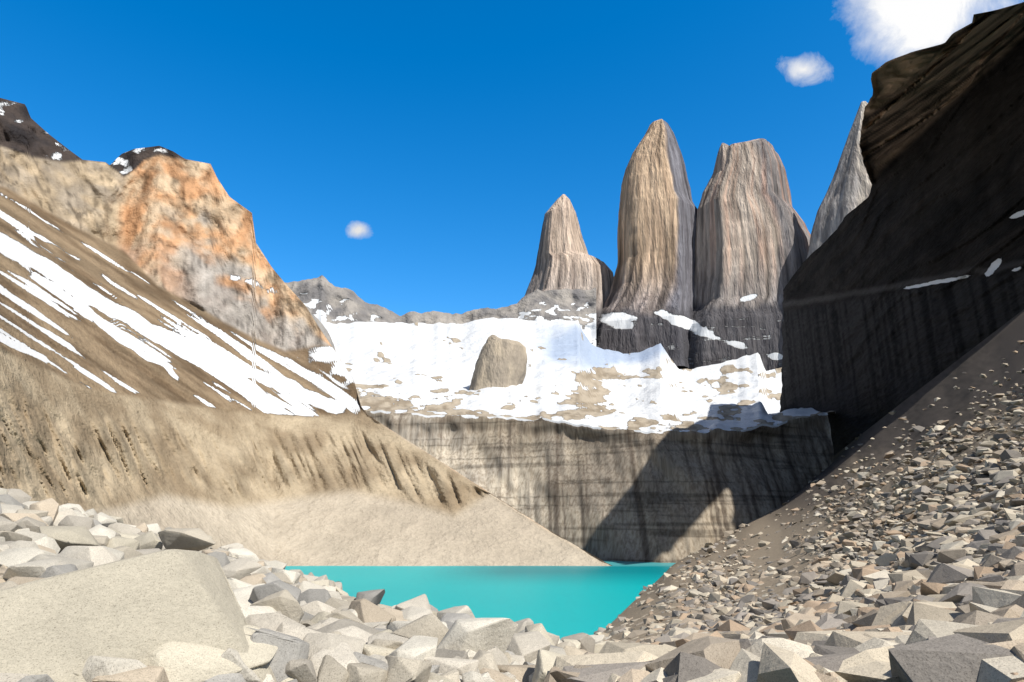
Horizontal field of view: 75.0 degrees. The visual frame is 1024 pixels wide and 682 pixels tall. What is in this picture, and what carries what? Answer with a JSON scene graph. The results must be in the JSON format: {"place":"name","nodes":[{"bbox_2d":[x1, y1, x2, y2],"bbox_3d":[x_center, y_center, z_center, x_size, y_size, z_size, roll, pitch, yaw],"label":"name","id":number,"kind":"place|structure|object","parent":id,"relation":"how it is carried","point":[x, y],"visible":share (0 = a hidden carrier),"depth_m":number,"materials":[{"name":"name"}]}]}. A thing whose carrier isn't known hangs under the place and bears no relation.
{"place":"outdoors","nodes":[
{"label":"outdoors","id":0,"kind":"place"},
{"bbox_2d":[0,98,611,565],"bbox_3d":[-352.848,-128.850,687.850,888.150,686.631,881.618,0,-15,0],"label":"mountain terrain","id":1,"kind":"structure","parent":0,"point":[168,356],"depth_m":730.16,"materials":[{"name":"beige stone"}]},
{"bbox_2d":[0,488,619,681],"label":"boulder pile","id":2,"kind":"object","parent":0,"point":[420,638],"visible":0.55,"depth_m":9.41,"materials":[{"name":"stone"}]},
{"bbox_2d":[93,535,109,546],"bbox_3d":[-11.430,5.526,18.193,0.844,0.454,0.592,4,-20,-5],"label":"boulder","id":3,"kind":"object","parent":2,"relation":"on","point":[103,540],"visible":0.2,"depth_m":18.04,"materials":[{"name":"stone"}]},
{"bbox_2d":[158,528,215,550],"bbox_3d":[-9.723,6.059,20.050,1.606,0.838,1.058,-3,-15,11],"label":"boulder","id":4,"kind":"object","parent":2,"relation":"on","point":[195,539],"visible":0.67,"depth_m":19.83,"materials":[{"name":"stone"}]},
{"bbox_2d":[222,557,261,579],"bbox_3d":[-5.745,4.761,13.736,1.118,0.500,0.673,-11,1,33],"label":"boulder","id":5,"kind":"object","parent":2,"relation":"on","point":[240,568],"visible":0.53,"depth_m":13.53,"materials":[{"name":"stone"}]},
{"bbox_2d":[250,589,303,622],"bbox_3d":[-3.654,4.150,10.284,0.770,0.620,0.628,-6,-16,22],"label":"boulder","id":6,"kind":"object","parent":2,"relation":"on","point":[285,602],"visible":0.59,"depth_m":10.14,"materials":[{"name":"stone"}]},
{"bbox_2d":[303,633,364,658],"bbox_3d":[-1.629,2.799,5.900,0.615,0.358,0.688,16,-6,-20],"label":"boulder","id":7,"kind":"object","parent":2,"relation":"on","point":[317,642],"visible":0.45,"depth_m":5.94,"materials":[{"name":"stone"}]},
{"bbox_2d":[328,591,341,599],"bbox_3d":[-5.166,7.176,18.320,1.001,0.610,0.590,6,-22,-16],"label":"boulder","id":8,"kind":"object","parent":2,"relation":"on","point":[335,594],"visible":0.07,"depth_m":18.32,"materials":[{"name":"stone"}]},
{"bbox_2d":[364,622,391,627],"bbox_3d":[-2.530,5.327,12.125,0.730,0.449,0.436,-8,-20,-8],"label":"boulder","id":9,"kind":"object","parent":2,"relation":"on","point":[372,624],"visible":0.18,"depth_m":12.06,"materials":[{"name":"stone"}]},
{"bbox_2d":[532,649,567,681],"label":"boulder","id":10,"kind":"object","parent":2,"relation":"on","point":[545,660],"visible":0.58,"depth_m":6.69,"materials":[{"name":"stone"}]},
{"bbox_2d":[349,223,366,235],"bbox_3d":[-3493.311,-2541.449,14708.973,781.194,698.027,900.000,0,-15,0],"label":"cloud","id":11,"kind":"structure","parent":0,"point":[358,229],"depth_m":14368.41,"materials":[{"name":"white"}]},
{"bbox_2d":[285,275,595,345],"bbox_3d":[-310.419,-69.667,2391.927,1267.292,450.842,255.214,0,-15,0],"label":"ridge rock","id":12,"kind":"object","parent":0,"point":[322,298],"visible":0.33,"depth_m":2496.44,"materials":[{"name":"grey stone"}]},
{"bbox_2d":[285,560,674,639],"bbox_3d":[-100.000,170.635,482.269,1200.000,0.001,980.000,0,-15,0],"label":"lake water","id":13,"kind":"structure","parent":0,"point":[561,601],"depth_m":408.09,"materials":[{"name":"teal liquid"}]},
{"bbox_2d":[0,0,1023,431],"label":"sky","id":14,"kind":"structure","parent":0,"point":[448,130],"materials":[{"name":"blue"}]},
{"bbox_2d":[525,194,613,321],"bbox_3d":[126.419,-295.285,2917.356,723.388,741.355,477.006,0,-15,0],"label":"rock tower","id":15,"kind":"structure","parent":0,"point":[564,260],"depth_m":2851.81,"materials":[{"name":"stone"}]},
{"bbox_2d":[322,317,835,432],"bbox_3d":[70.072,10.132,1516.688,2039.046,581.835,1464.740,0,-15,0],"label":"snowfield","id":16,"kind":"structure","parent":0,"point":[574,375],"depth_m":1574.18,"materials":[{"name":"white snow"}]},
{"bbox_2d":[311,314,335,351],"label":"rock outcrop","id":17,"kind":"object","parent":16,"relation":"on","point":[323,329],"visible":0.13,"depth_m":1832.07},
{"bbox_2d":[469,335,526,389],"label":"outcrop rock","id":18,"kind":"object","parent":16,"relation":"on","point":[500,362],"visible":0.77,"depth_m":1205.72,"materials":[{"name":"beige stone"}]},
{"bbox_2d":[364,410,833,562],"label":"cliff rock","id":19,"kind":"object","parent":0,"point":[628,495],"visible":0.56,"depth_m":747.47,"materials":[{"name":"grey stone"}]},
{"bbox_2d":[596,119,696,367],"bbox_3d":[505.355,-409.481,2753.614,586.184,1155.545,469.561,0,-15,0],"label":"rock tower","id":20,"kind":"structure","parent":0,"point":[649,302],"depth_m":2636.28,"materials":[{"name":"stone"}]},
{"bbox_2d":[677,138,810,370],"bbox_3d":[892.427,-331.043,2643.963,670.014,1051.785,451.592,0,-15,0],"label":"rock tower","id":21,"kind":"structure","parent":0,"point":[752,239],"depth_m":2516.60,"materials":[{"name":"stone"}]},
{"bbox_2d":[714,143,728,175],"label":"rock spire","id":22,"kind":"object","parent":21,"relation":"on","point":[720,164],"visible":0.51,"depth_m":2729.42,"materials":[{"name":"stone"}]},
{"bbox_2d":[789,60,819,78],"bbox_3d":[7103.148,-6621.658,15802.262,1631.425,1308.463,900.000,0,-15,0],"label":"cloud","id":23,"kind":"structure","parent":0,"point":[799,69],"depth_m":15352.09,"materials":[{"name":"white"}]},
{"bbox_2d":[603,310,1023,640],"bbox_3d":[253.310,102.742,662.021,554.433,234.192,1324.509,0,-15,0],"label":"slope","id":24,"kind":"structure","parent":0,"point":[991,351],"depth_m":278.28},
{"bbox_2d":[28,554,93,569],"bbox_3d":[-7.306,3.744,10.462,1.279,0.803,0.868,-15,-11,8],"label":"boulder","id":25,"kind":"object","parent":24,"relation":"on","point":[81,564],"visible":0.12,"depth_m":10.44,"materials":[{"name":"stone"}]},
{"bbox_2d":[0,549,276,681],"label":"boulder","id":26,"kind":"object","parent":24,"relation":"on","point":[65,626],"visible":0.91,"depth_m":4.76,"materials":[{"name":"stone"}]},
{"bbox_2d":[148,625,277,681],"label":"boulder","id":27,"kind":"object","parent":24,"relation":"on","point":[183,662],"visible":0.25,"depth_m":4.80,"materials":[{"name":"stone"}]},
{"bbox_2d":[544,341,1023,681],"bbox_3d":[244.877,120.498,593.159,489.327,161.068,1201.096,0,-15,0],"label":"scattered rocks","id":28,"kind":"object","parent":24,"relation":"on","point":[942,600],"visible":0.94,"depth_m":21.82,"materials":[{"name":"stone"}]},
{"bbox_2d":[807,101,871,257],"bbox_3d":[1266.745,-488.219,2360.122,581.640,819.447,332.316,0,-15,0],"label":"rock spire","id":29,"kind":"structure","parent":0,"point":[849,190],"depth_m":2349.13,"materials":[{"name":"stone"}]},
{"bbox_2d":[780,2,1023,454],"bbox_3d":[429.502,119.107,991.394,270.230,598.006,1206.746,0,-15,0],"label":"cliff rock","id":30,"kind":"object","parent":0,"point":[906,281],"visible":0.63,"depth_m":749.25,"materials":[{"name":"black stone"}]},
{"bbox_2d":[851,0,1012,57],"bbox_3d":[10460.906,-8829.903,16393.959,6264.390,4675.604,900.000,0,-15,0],"label":"cloud","id":31,"kind":"structure","parent":0,"point":[897,28],"depth_m":15779.04,"materials":[{"name":"white"}]}
]}

